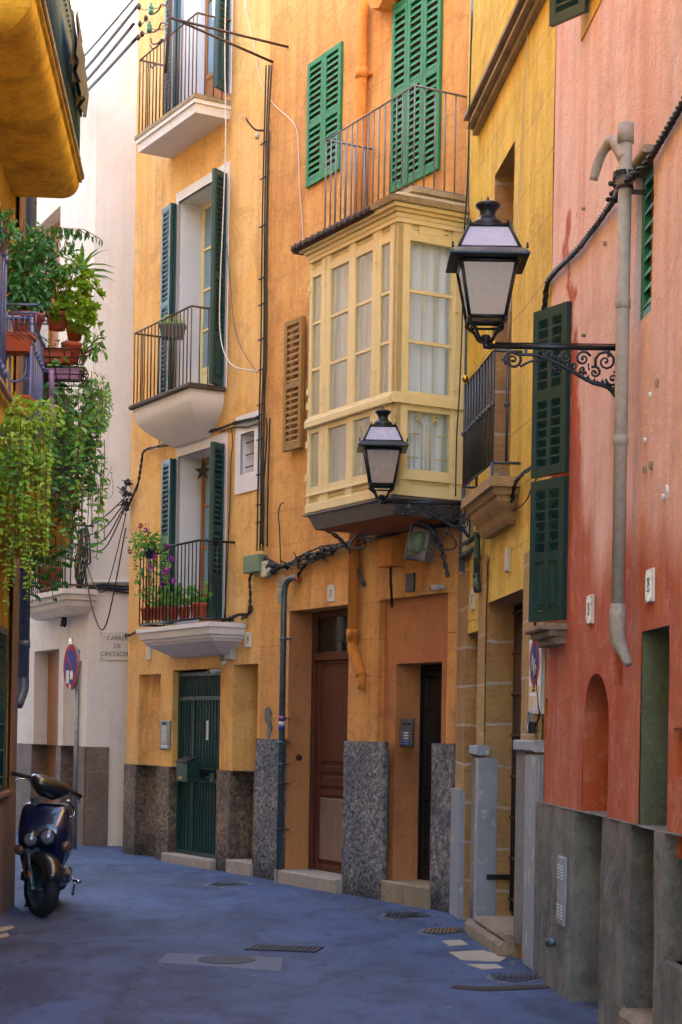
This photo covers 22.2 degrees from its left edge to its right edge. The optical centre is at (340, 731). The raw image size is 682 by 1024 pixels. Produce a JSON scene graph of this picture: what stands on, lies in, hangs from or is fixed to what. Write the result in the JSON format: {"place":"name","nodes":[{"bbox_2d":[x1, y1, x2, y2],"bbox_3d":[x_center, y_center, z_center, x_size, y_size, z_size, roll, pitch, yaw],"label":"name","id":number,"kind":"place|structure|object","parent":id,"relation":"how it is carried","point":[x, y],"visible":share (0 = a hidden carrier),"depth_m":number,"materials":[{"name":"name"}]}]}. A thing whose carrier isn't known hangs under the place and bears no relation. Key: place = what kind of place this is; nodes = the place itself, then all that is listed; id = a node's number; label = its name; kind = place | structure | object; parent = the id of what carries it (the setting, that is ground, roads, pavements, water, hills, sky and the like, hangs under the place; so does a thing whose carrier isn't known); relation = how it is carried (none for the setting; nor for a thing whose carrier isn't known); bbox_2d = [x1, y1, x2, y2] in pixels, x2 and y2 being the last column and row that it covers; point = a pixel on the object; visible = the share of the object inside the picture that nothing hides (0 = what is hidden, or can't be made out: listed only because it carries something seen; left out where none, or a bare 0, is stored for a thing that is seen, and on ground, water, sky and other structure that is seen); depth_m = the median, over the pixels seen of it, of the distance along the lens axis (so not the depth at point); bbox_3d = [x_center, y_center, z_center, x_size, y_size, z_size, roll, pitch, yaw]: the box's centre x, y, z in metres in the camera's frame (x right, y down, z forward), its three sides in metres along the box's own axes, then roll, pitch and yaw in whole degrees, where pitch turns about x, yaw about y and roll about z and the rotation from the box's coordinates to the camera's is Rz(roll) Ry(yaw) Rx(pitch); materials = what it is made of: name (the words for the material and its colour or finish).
{"place":"outdoors","nodes":[
{"label":"outdoors","id":0,"kind":"place"},
{"bbox_2d":[0,830,599,1023],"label":"street","id":1,"kind":"structure","parent":0,"point":[54,970],"depth_m":12.10,"materials":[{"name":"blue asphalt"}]},
{"bbox_2d":[0,0,83,917],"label":"ochre house","id":2,"kind":"structure","parent":1,"relation":"on","point":[40,157],"depth_m":13.74,"materials":[{"name":"paint"}]},
{"bbox_2d":[0,199,18,253],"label":"leafy shrub","id":3,"kind":"object","parent":2,"relation":"on","point":[5,243],"visible":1,"depth_m":9.60,"materials":[{"name":"green plant"}]},
{"bbox_2d":[6,394,34,417],"bbox_3d":[-2.114,-2.126,11.400,0.191,0.120,0.212,1,0,0],"label":"terracotta trough","id":4,"kind":"object","parent":2,"relation":"on","point":[25,396],"visible":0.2,"depth_m":11.31,"materials":[{"name":"ceramic"}]},
{"bbox_2d":[6,331,36,355],"bbox_3d":[-2.119,-2.534,11.400,0.216,0.120,0.212,1,0,0],"label":"terracotta trough","id":5,"kind":"object","parent":2,"relation":"on","point":[15,346],"visible":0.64,"depth_m":11.31,"materials":[{"name":"ceramic"}]},
{"bbox_2d":[0,403,54,471],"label":"leafy herb","id":6,"kind":"object","parent":2,"relation":"on","point":[52,453],"visible":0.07,"depth_m":10.88,"materials":[{"name":"green plant"}]},
{"bbox_2d":[0,429,55,524],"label":"mixed creeper","id":7,"kind":"object","parent":2,"relation":"hanging from","point":[12,472],"visible":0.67,"depth_m":10.43,"materials":[{"name":"green plant"}]},
{"bbox_2d":[7,303,49,340],"bbox_3d":[-1.989,-2.601,11.098,0.192,0.181,0.330,1,0,6],"label":"planter rack","id":8,"kind":"object","parent":2,"relation":"on","point":[20,313],"visible":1,"depth_m":10.95,"materials":[{"name":"purple metal"}]},
{"bbox_2d":[0,391,65,614],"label":"trailing succulent","id":9,"kind":"object","parent":2,"relation":"hanging from","point":[24,427],"visible":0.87,"depth_m":10.52,"materials":[{"name":"green plant"}]},
{"bbox_2d":[23,535,71,601],"bbox_3d":[-2.198,-1.212,12.994,0.363,0.534,0.203,1,0,-18],"label":"leaved vine","id":10,"kind":"object","parent":2,"relation":"hanging from","point":[45,577],"visible":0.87,"depth_m":13.00,"materials":[{"name":"green plant"}]},
{"bbox_2d":[7,219,102,331],"bbox_3d":[-2.076,-3.111,12.053,0.672,0.806,0.553,1,0,-32],"label":"leafy shrub","id":11,"kind":"object","parent":2,"relation":"on","point":[19,290],"visible":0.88,"depth_m":11.93,"materials":[{"name":"green plant"}]},
{"bbox_2d":[43,338,85,372],"bbox_3d":[-2.003,-2.685,12.400,0.340,0.220,0.250,1,0,0],"label":"hanging planter","id":12,"kind":"object","parent":2,"relation":"hanging from","point":[70,351],"visible":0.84,"depth_m":12.32,"materials":[{"name":"ceramic"}]},
{"bbox_2d":[41,263,105,340],"bbox_3d":[-1.918,-3.052,12.379,0.508,0.549,0.410,1,0,0],"label":"jade bush","id":13,"kind":"object","parent":12,"relation":"on","point":[64,310],"visible":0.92,"depth_m":12.32,"materials":[{"name":"green plant"}]},
{"bbox_2d":[43,357,88,386],"bbox_3d":[-1.941,-2.544,12.300,0.326,0.182,0.230,1,0,0],"label":"hanging planter","id":14,"kind":"object","parent":2,"relation":"hanging from","point":[69,374],"visible":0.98,"depth_m":12.23,"materials":[{"name":"plastic"}]},
{"bbox_2d":[47,370,55,430],"bbox_3d":[-2.032,-2.317,12.199,0.075,0.431,0.054,1,0,0],"label":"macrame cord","id":15,"kind":"object","parent":14,"relation":"hanging from","point":[51,382],"visible":0.51,"depth_m":12.19,"materials":[{"name":"fabric"}]},
{"bbox_2d":[39,371,108,563],"bbox_3d":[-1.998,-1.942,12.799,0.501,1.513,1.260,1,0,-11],"label":"leaved vine","id":16,"kind":"object","parent":2,"relation":"hanging from","point":[66,460],"visible":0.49,"depth_m":12.43,"materials":[{"name":"green plant"}]},
{"bbox_2d":[66,433,112,578],"bbox_3d":[-1.889,-1.740,12.950,0.304,1.247,0.487,1,0,30],"label":"trailing vine","id":17,"kind":"object","parent":16,"relation":"hanging from","point":[102,480],"visible":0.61,"depth_m":12.99,"materials":[{"name":"green plant"}]},
{"bbox_2d":[69,10,88,116],"bbox_3d":[-2.098,-5.324,13.950,0.105,0.447,1.516,1,0,-6],"label":"hanging towel","id":18,"kind":"object","parent":2,"relation":"hanging from","point":[77,62],"visible":1,"depth_m":13.70,"materials":[{"name":"fabric"}]},
{"bbox_2d":[57,243,114,341],"bbox_3d":[-1.927,-3.258,12.906,0.502,0.724,0.449,1,0,19],"label":"dragon plant","id":19,"kind":"object","parent":2,"relation":"on","point":[72,336],"visible":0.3,"depth_m":12.87,"materials":[{"name":"green plant"}]},
{"bbox_2d":[67,372,113,436],"bbox_3d":[-1.966,-2.552,13.603,0.391,0.511,0.295,1,0,0],"label":"fine leaved bush","id":20,"kind":"object","parent":2,"relation":"on","point":[108,396],"visible":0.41,"depth_m":13.57,"materials":[{"name":"green plant"}]},
{"bbox_2d":[80,330,107,363],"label":"drooping plant","id":21,"kind":"object","parent":2,"relation":"attached to","point":[94,351],"visible":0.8,"depth_m":13.18,"materials":[{"name":"green plant"}]},
{"bbox_2d":[11,771,82,916],"bbox_3d":[-2.538,0.949,15.353,0.573,1.223,1.923,1,0,-1],"label":"scooter","id":22,"kind":"object","parent":1,"relation":"on","point":[43,848],"visible":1,"depth_m":14.70,"materials":[{"name":"blue paint"}]},
{"bbox_2d":[63,644,79,848],"bbox_3d":[-3.498,0.224,22.775,0.130,2.736,0.600,1,0,-27],"label":"no parking sign","id":23,"kind":"object","parent":1,"relation":"on","point":[71,668],"visible":0.98,"depth_m":22.76,"materials":[{"name":"metal"}]},
{"bbox_2d":[16,0,138,845],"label":"cream house","id":24,"kind":"structure","parent":1,"relation":"on","point":[100,203],"depth_m":23.56,"materials":[{"name":"paint"}]},
{"bbox_2d":[31,558,59,592],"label":"potted plant","id":25,"kind":"object","parent":24,"relation":"on","point":[45,571],"visible":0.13,"depth_m":24.45,"materials":[{"name":"green plant"}]},
{"bbox_2d":[46,651,58,802],"bbox_3d":[-4.103,0.134,25.494,0.110,2.636,1.286,1,0,-25],"label":"door","id":26,"kind":"structure","parent":24,"relation":"in","point":[53,657],"depth_m":25.81,"materials":[{"name":"orange wood"}]},
{"bbox_2d":[48,221,59,347],"bbox_3d":[-4.117,-6.178,25.721,0.090,2.817,1.172,1,0,-25],"label":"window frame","id":27,"kind":"structure","parent":24,"relation":"in","point":[53,335],"depth_m":26.04,"materials":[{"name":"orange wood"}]},
{"bbox_2d":[82,528,125,630],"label":"span cable","id":28,"kind":"object","parent":24,"relation":"attached to","point":[114,586],"visible":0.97,"depth_m":22.56,"materials":[{"name":"black rubber"}]},
{"bbox_2d":[84,0,133,55],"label":"overhead wire","id":29,"kind":"object","parent":24,"relation":"attached to","point":[109,27],"visible":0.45,"depth_m":21.04,"materials":[{"name":"black rubber"}]},
{"bbox_2d":[87,22,134,80],"bbox_3d":[-3.310,-8.497,22.604,0.036,1.034,6.230,1,0,-18],"label":"overhead wire","id":30,"kind":"object","parent":24,"relation":"attached to","point":[122,37],"visible":0.51,"depth_m":20.83,"materials":[{"name":"black rubber"}]},
{"bbox_2d":[99,631,127,659],"bbox_3d":[-3.015,-1.156,23.546,0.496,0.388,0.024,1,0,0],"label":"street name plaque","id":31,"kind":"object","parent":24,"relation":"attached to","point":[113,645],"visible":0.8,"depth_m":23.54,"materials":[{"name":"white stone"}]},
{"bbox_2d":[123,0,270,876],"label":"apricot house","id":32,"kind":"structure","parent":1,"relation":"on","point":[192,389],"depth_m":20.41,"materials":[{"name":"paint"}]},
{"bbox_2d":[117,478,132,514],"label":"cable connectors","id":33,"kind":"object","parent":32,"relation":"attached to","point":[124,491],"visible":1,"depth_m":22.12,"materials":[{"name":"black plastic"}]},
{"bbox_2d":[134,559,159,620],"bbox_3d":[-2.316,-1.726,20.796,0.314,0.800,0.192,1,0,0],"label":"potted geranium","id":34,"kind":"object","parent":32,"relation":"on","point":[142,609],"visible":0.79,"depth_m":20.77,"materials":[{"name":"plant"}]},
{"bbox_2d":[125,522,175,588],"bbox_3d":[-2.130,-2.032,20.178,0.431,0.831,1.315,1,0,-39],"label":"geranium","id":35,"kind":"object","parent":32,"relation":"attached to","point":[150,549],"visible":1,"depth_m":20.29,"materials":[{"name":"green plant"}]},
{"bbox_2d":[147,585,169,619],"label":"potted geranium","id":36,"kind":"object","parent":32,"relation":"on","point":[154,608],"visible":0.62,"depth_m":20.55,"materials":[{"name":"plant"}]},
{"bbox_2d":[160,721,170,749],"bbox_3d":[-2.138,0.044,21.153,0.032,0.351,0.299,1,0,-30],"label":"entry phone","id":37,"kind":"object","parent":32,"relation":"attached to","point":[165,735],"visible":1,"depth_m":21.11,"materials":[{"name":"metal"}]},
{"bbox_2d":[159,584,183,619],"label":"potted geranium","id":38,"kind":"object","parent":32,"relation":"on","point":[168,598],"visible":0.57,"depth_m":20.26,"materials":[{"name":"plant"}]},
{"bbox_2d":[158,314,186,339],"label":"potted plant","id":39,"kind":"object","parent":32,"relation":"on","point":[162,327],"visible":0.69,"depth_m":20.36,"materials":[{"name":"green plant"}]},
{"bbox_2d":[170,583,194,618],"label":"potted geranium","id":40,"kind":"object","parent":32,"relation":"on","point":[182,607],"visible":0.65,"depth_m":20.04,"materials":[{"name":"plant"}]},
{"bbox_2d":[175,756,199,781],"bbox_3d":[-1.800,0.439,20.407,0.173,0.295,0.322,1,0,-30],"label":"mailbox","id":41,"kind":"object","parent":32,"relation":"attached to","point":[187,770],"visible":1,"depth_m":20.30,"materials":[{"name":"green metal"}]},
{"bbox_2d":[129,416,259,506],"bbox_3d":[-1.812,-3.177,20.626,0.046,0.695,3.667,1,0,-30],"label":"wall cable","id":42,"kind":"object","parent":32,"relation":"attached to","point":[211,431],"depth_m":21.34,"materials":[{"name":"black rubber"}]},
{"bbox_2d":[185,581,212,617],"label":"potted geranium","id":43,"kind":"object","parent":32,"relation":"on","point":[203,604],"visible":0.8,"depth_m":19.64,"materials":[{"name":"plant"}]},
{"bbox_2d":[200,201,212,384],"bbox_3d":[-1.364,-5.151,20.633,0.050,2.471,1.323,1,0,-30],"label":"balcony door","id":44,"kind":"structure","parent":32,"relation":"in","point":[207,208],"depth_m":21.12,"materials":[{"name":"beige paint"}]},
{"bbox_2d":[199,457,219,621],"bbox_3d":[-1.370,-2.278,20.561,0.050,2.024,1.266,1,0,-30],"label":"balcony door","id":45,"kind":"structure","parent":32,"relation":"in","point":[205,483],"depth_m":21.03,"materials":[{"name":"orange wood"}]},
{"bbox_2d":[204,0,227,98],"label":"balcony door","id":46,"kind":"structure","parent":32,"relation":"in","point":[209,4],"depth_m":21.09,"materials":[{"name":"white wood"}]},
{"bbox_2d":[224,429,232,614],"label":"wall cable","id":47,"kind":"object","parent":32,"relation":"attached to","point":[229,512],"depth_m":19.67,"materials":[{"name":"black rubber"}]},
{"bbox_2d":[243,554,267,573],"bbox_3d":[-0.935,-1.827,19.011,0.120,0.190,0.383,1,0,-30],"label":"junction box","id":48,"kind":"object","parent":32,"relation":"attached to","point":[252,564],"visible":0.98,"depth_m":18.94,"materials":[{"name":"metal"}]},
{"bbox_2d":[256,65,266,550],"bbox_3d":[-0.870,-4.627,19.038,0.017,5.302,0.047,1,0,-30],"label":"wall cable","id":49,"kind":"object","parent":32,"relation":"attached to","point":[261,305],"depth_m":19.04,"materials":[{"name":"black rubber"}]},
{"bbox_2d":[157,953,283,971],"bbox_3d":[-0.827,1.593,11.970,0.852,0.020,0.843,1,0,0],"label":"cement patch","id":50,"kind":"object","parent":1,"relation":"on","point":[267,963],"visible":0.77,"depth_m":11.92,"materials":[{"name":"grey concrete"}]},
{"bbox_2d":[198,955,255,963],"bbox_3d":[-0.790,1.589,12.074,0.395,0.020,0.434,1,0,0],"label":"manhole cover","id":51,"kind":"object","parent":50,"relation":"on","point":[226,959],"visible":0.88,"depth_m":12.06,"materials":[{"name":"metal"}]},
{"bbox_2d":[202,881,256,887],"bbox_3d":[-1.166,1.580,18.006,0.494,0.034,0.778,1,0,42],"label":"utility cover","id":52,"kind":"object","parent":1,"relation":"on","point":[224,884],"visible":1,"depth_m":17.90,"materials":[{"name":"metal"}]},
{"bbox_2d":[245,944,323,952],"bbox_3d":[-0.414,1.597,12.747,0.526,0.032,0.300,1,0,11],"label":"drain grate","id":53,"kind":"object","parent":1,"relation":"on","point":[284,948],"visible":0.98,"depth_m":12.71,"materials":[{"name":"metal"}]},
{"bbox_2d":[254,0,469,912],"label":"orange house","id":54,"kind":"structure","parent":1,"relation":"on","point":[369,98],"depth_m":16.64,"materials":[{"name":"paint"}]},
{"bbox_2d":[136,0,288,72],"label":"insulator bracket","id":55,"kind":"object","parent":54,"relation":"attached to","point":[168,24],"visible":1,"depth_m":18.83,"materials":[{"name":"metal"}]},
{"bbox_2d":[88,37,136,90],"bbox_3d":[-3.310,-8.357,22.606,0.036,1.135,6.397,1,0,-19],"label":"overhead wire","id":56,"kind":"object","parent":55,"relation":"attached to","point":[117,58],"visible":0.5,"depth_m":20.82,"materials":[{"name":"black rubber"}]},
{"bbox_2d":[85,3,140,69],"bbox_3d":[-3.313,-8.672,22.630,0.036,1.044,6.562,1,0,-19],"label":"overhead wire","id":57,"kind":"object","parent":55,"relation":"attached to","point":[117,30],"visible":0.5,"depth_m":20.90,"materials":[{"name":"black rubber"}]},
{"bbox_2d":[219,0,257,371],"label":"wall cable","id":58,"kind":"object","parent":55,"relation":"attached to","point":[223,199],"depth_m":18.83,"materials":[{"name":"white plastic"}]},
{"bbox_2d":[259,65,269,550],"bbox_3d":[-0.837,-4.606,18.959,0.017,5.278,0.063,1,0,-30],"label":"wall cable","id":59,"kind":"object","parent":54,"relation":"attached to","point":[263,311],"depth_m":18.96,"materials":[{"name":"black rubber"}]},
{"bbox_2d":[261,130,269,543],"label":"wall cable","id":60,"kind":"object","parent":54,"relation":"attached to","point":[265,339],"depth_m":18.96,"materials":[{"name":"black plastic"}]},
{"bbox_2d":[262,65,272,550],"bbox_3d":[-0.809,-4.588,18.890,0.017,5.257,0.080,1,0,-30],"label":"wall cable","id":61,"kind":"object","parent":54,"relation":"attached to","point":[266,299],"depth_m":18.89,"materials":[{"name":"black rubber"}]},
{"bbox_2d":[267,418,270,545],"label":"wall cable","id":62,"kind":"object","parent":54,"relation":"attached to","point":[268,476],"depth_m":18.82,"materials":[{"name":"black rubber"}]},
{"bbox_2d":[244,0,302,239],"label":"wall cable","id":63,"kind":"object","parent":54,"relation":"attached to","point":[287,116],"depth_m":18.45,"materials":[{"name":"beige plastic"}]},
{"bbox_2d":[265,552,301,577],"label":"cable connectors","id":64,"kind":"object","parent":54,"relation":"attached to","point":[274,569],"visible":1,"depth_m":18.49,"materials":[{"name":"black rubber"}]},
{"bbox_2d":[276,575,301,882],"bbox_3d":[-0.549,-0.023,18.240,0.130,3.227,0.300,1,0,-29],"label":"conduit","id":65,"kind":"object","parent":54,"relation":"attached to","point":[282,718],"visible":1,"depth_m":18.30,"materials":[{"name":"metal"}]},
{"bbox_2d":[305,545,333,562],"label":"cable connectors","id":66,"kind":"object","parent":54,"relation":"attached to","point":[323,550],"visible":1,"depth_m":17.63,"materials":[{"name":"black rubber"}]},
{"bbox_2d":[319,797,342,862],"bbox_3d":[-0.009,1.024,17.926,0.014,0.651,0.901,1,0,-29],"label":"worn door panel","id":67,"kind":"structure","parent":54,"relation":"in","point":[331,810],"depth_m":18.09,"materials":[{"name":"brown wood"}]},
{"bbox_2d":[314,660,348,873],"bbox_3d":[0.021,0.362,17.937,0.050,2.196,1.135,1,0,-29],"label":"door","id":68,"kind":"structure","parent":54,"relation":"in","point":[332,676],"depth_m":18.16,"materials":[{"name":"brown wood"}]},
{"bbox_2d":[326,531,365,586],"bbox_3d":[0.018,-1.713,17.014,0.479,0.611,0.129,1,0,9],"label":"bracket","id":69,"kind":"object","parent":54,"relation":"attached to","point":[360,575],"visible":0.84,"depth_m":16.99,"materials":[{"name":"black metal"}]},
{"bbox_2d":[261,522,458,566],"bbox_3d":[0.099,-1.796,17.096,0.038,0.170,4.010,1,0,-29],"label":"wall cable","id":70,"kind":"object","parent":54,"relation":"attached to","point":[362,543],"depth_m":16.98,"materials":[{"name":"black rubber"}]},
{"bbox_2d":[267,520,458,568],"bbox_3d":[0.099,-1.812,17.118,0.042,0.196,4.016,1,0,-29],"label":"wall cable","id":71,"kind":"object","parent":54,"relation":"attached to","point":[366,538],"depth_m":17.07,"materials":[{"name":"black rubber"}]},
{"bbox_2d":[378,538,402,607],"bbox_3d":[0.460,-1.492,16.448,0.120,0.640,0.254,1,0,-29],"label":"meter box","id":72,"kind":"object","parent":54,"relation":"attached to","point":[390,553],"visible":1,"depth_m":16.37,"materials":[{"name":"orange metal"}]},
{"bbox_2d":[400,718,414,746],"bbox_3d":[0.618,0.011,16.364,0.020,0.268,0.248,1,0,-29],"label":"entry phone","id":73,"kind":"object","parent":54,"relation":"attached to","point":[407,727],"visible":1,"depth_m":16.34,"materials":[{"name":"metal"}]},
{"bbox_2d":[405,573,414,591],"bbox_3d":[0.642,-1.386,16.213,0.022,0.172,0.150,1,0,-29],"label":"number plate","id":74,"kind":"object","parent":54,"relation":"attached to","point":[409,582],"visible":1,"depth_m":16.20,"materials":[{"name":"metal"}]},
{"bbox_2d":[403,524,439,562],"bbox_3d":[0.710,-1.700,15.642,0.272,0.359,0.260,1,0,36],"label":"floodlight","id":75,"kind":"object","parent":54,"relation":"attached to","point":[421,545],"visible":0.99,"depth_m":15.58,"materials":[{"name":"metal"}]},
{"bbox_2d":[420,670,441,880],"bbox_3d":[0.978,0.426,16.359,0.040,2.001,0.805,1,0,-29],"label":"door","id":76,"kind":"structure","parent":54,"relation":"in","point":[432,680],"depth_m":16.62,"materials":[{"name":"black paint"}]},
{"bbox_2d":[417,520,449,577],"bbox_3d":[0.804,-1.662,15.496,0.407,0.569,0.112,1,0,-26],"label":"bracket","id":77,"kind":"object","parent":54,"relation":"attached to","point":[437,538],"visible":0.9,"depth_m":15.52,"materials":[{"name":"black metal"}]},
{"bbox_2d":[378,911,438,920],"bbox_3d":[0.588,1.609,15.138,0.602,0.034,0.583,1,0,-19],"label":"utility cover","id":78,"kind":"object","parent":1,"relation":"on","point":[403,916],"visible":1,"depth_m":15.11,"materials":[{"name":"metal"}]},
{"bbox_2d":[415,927,465,936],"bbox_3d":[0.838,1.613,14.074,0.431,0.034,0.725,1,0,44],"label":"utility cover","id":79,"kind":"object","parent":1,"relation":"on","point":[437,932],"visible":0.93,"depth_m":13.95,"materials":[{"name":"metal"}]},
{"bbox_2d":[449,950,505,961],"bbox_3d":[0.996,1.621,12.515,0.362,0.020,0.625,1,0,-8],"label":"paving patch","id":80,"kind":"object","parent":1,"relation":"on","point":[480,955],"visible":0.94,"depth_m":12.47,"materials":[{"name":"grey concrete"}]},
{"bbox_2d":[466,964,503,969],"bbox_3d":[1.008,1.621,11.956,0.204,0.020,0.268,1,0,-19],"label":"paving patch","id":81,"kind":"object","parent":1,"relation":"on","point":[486,966],"visible":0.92,"depth_m":11.93,"materials":[{"name":"grey concrete"}]},
{"bbox_2d":[451,984,549,990],"bbox_3d":[1.064,1.613,10.975,0.757,0.001,0.247,1,0,-9],"label":"road scar","id":82,"kind":"object","parent":1,"relation":"on","point":[510,987],"visible":0.78,"depth_m":10.97,"materials":[{"name":"concrete"}]},
{"bbox_2d":[449,0,555,970],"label":"yellow house","id":83,"kind":"structure","parent":1,"relation":"on","point":[496,792],"depth_m":13.71,"materials":[{"name":"paint"}]},
{"bbox_2d":[357,407,470,537],"bbox_3d":[0.624,-2.210,14.861,0.977,1.116,0.428,1,0,-1],"label":"street lamp","id":84,"kind":"object","parent":83,"relation":"attached to","point":[382,446],"visible":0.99,"depth_m":14.75,"materials":[{"name":"metal"}]},
{"bbox_2d":[455,17,472,495],"bbox_3d":[0.987,-3.809,14.008,0.011,3.823,0.141,1,0,-29],"label":"wall cable","id":85,"kind":"object","parent":83,"relation":"attached to","point":[464,230],"depth_m":13.99,"materials":[{"name":"black rubber"}]},
{"bbox_2d":[462,522,471,552],"bbox_3d":[1.081,-1.665,14.953,0.060,0.242,0.164,1,0,-5],"label":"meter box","id":86,"kind":"object","parent":83,"relation":"attached to","point":[465,547],"visible":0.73,"depth_m":14.87,"materials":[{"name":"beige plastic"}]},
{"bbox_2d":[464,0,472,374],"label":"corner pipe","id":87,"kind":"object","parent":83,"relation":"attached to","point":[465,361],"visible":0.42,"depth_m":15.30,"materials":[{"name":"brown metal"}]},
{"bbox_2d":[458,514,480,592],"bbox_3d":[1.090,-1.512,14.687,0.072,0.754,0.916,1,0,-4],"label":"green pipe","id":88,"kind":"object","parent":83,"relation":"attached to","point":[475,538],"visible":0.92,"depth_m":14.29,"materials":[{"name":"grey metal"}]},
{"bbox_2d":[476,465,530,530],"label":"wall cable","id":89,"kind":"object","parent":83,"relation":"attached to","point":[520,476],"depth_m":12.62,"materials":[{"name":"black rubber"}]},
{"bbox_2d":[504,547,510,572],"bbox_3d":[1.257,-1.297,13.159,0.022,0.182,0.150,1,0,-5],"label":"number plate","id":90,"kind":"object","parent":83,"relation":"attached to","point":[507,565],"visible":1,"depth_m":13.10,"materials":[{"name":"white ceramic"}]},
{"bbox_2d":[507,31,527,339],"bbox_3d":[1.315,-4.139,12.933,0.008,2.314,0.667,1,0,-5],"label":"wall cable","id":91,"kind":"object","parent":83,"relation":"attached to","point":[520,162],"depth_m":12.83,"materials":[{"name":"brown plastic"}]},
{"bbox_2d":[526,710,535,733],"bbox_3d":[1.302,-0.066,11.959,0.050,0.161,0.112,1,0,-5],"label":"electrical box","id":92,"kind":"object","parent":83,"relation":"attached to","point":[530,727],"visible":1,"depth_m":11.91,"materials":[{"name":"grey plastic"}]},
{"bbox_2d":[528,640,544,713],"bbox_3d":[1.339,-0.384,11.978,0.042,0.531,0.385,1,0,-5],"label":"no parking board","id":93,"kind":"object","parent":83,"relation":"attached to","point":[537,671],"visible":0.99,"depth_m":11.90,"materials":[{"name":"white metal"}]},
{"bbox_2d":[483,972,541,984],"bbox_3d":[1.155,1.618,11.473,0.404,0.034,0.582,1,0,44],"label":"utility cover","id":94,"kind":"object","parent":1,"relation":"on","point":[514,979],"visible":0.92,"depth_m":11.36,"materials":[{"name":"metal"}]},
{"bbox_2d":[524,0,681,1023],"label":"pink house","id":95,"kind":"structure","parent":1,"relation":"on","point":[606,513],"depth_m":9.62,"materials":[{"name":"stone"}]},
{"bbox_2d":[445,197,615,397],"bbox_3d":[1.067,-2.373,9.568,0.967,1.120,0.431,1,0,0],"label":"street lamp","id":96,"kind":"object","parent":95,"relation":"attached to","point":[489,254],"visible":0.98,"depth_m":9.46,"materials":[{"name":"metal"}]},
{"bbox_2d":[556,856,566,926],"bbox_3d":[1.358,0.984,10.732,0.026,0.422,0.224,1,0,-3],"label":"service cover","id":97,"kind":"object","parent":95,"relation":"attached to","point":[561,886],"visible":1,"depth_m":10.68,"materials":[{"name":"grey metal"}]},
{"bbox_2d":[586,594,594,624],"bbox_3d":[1.467,-0.717,10.259,0.022,0.170,0.150,1,0,-3],"label":"number plate","id":98,"kind":"object","parent":95,"relation":"attached to","point":[590,602],"visible":1,"depth_m":10.20,"materials":[{"name":"white ceramic"}]},
{"bbox_2d":[541,96,681,309],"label":"wall cable","id":99,"kind":"object","parent":95,"relation":"attached to","point":[651,156],"depth_m":9.59,"materials":[{"name":"black rubber"}]},
{"bbox_2d":[645,568,654,603],"bbox_3d":[1.558,-0.734,8.775,0.022,0.169,0.150,1,0,-3],"label":"number plate","id":100,"kind":"object","parent":95,"relation":"attached to","point":[649,585],"visible":1,"depth_m":8.74,"materials":[{"name":"white ceramic"}]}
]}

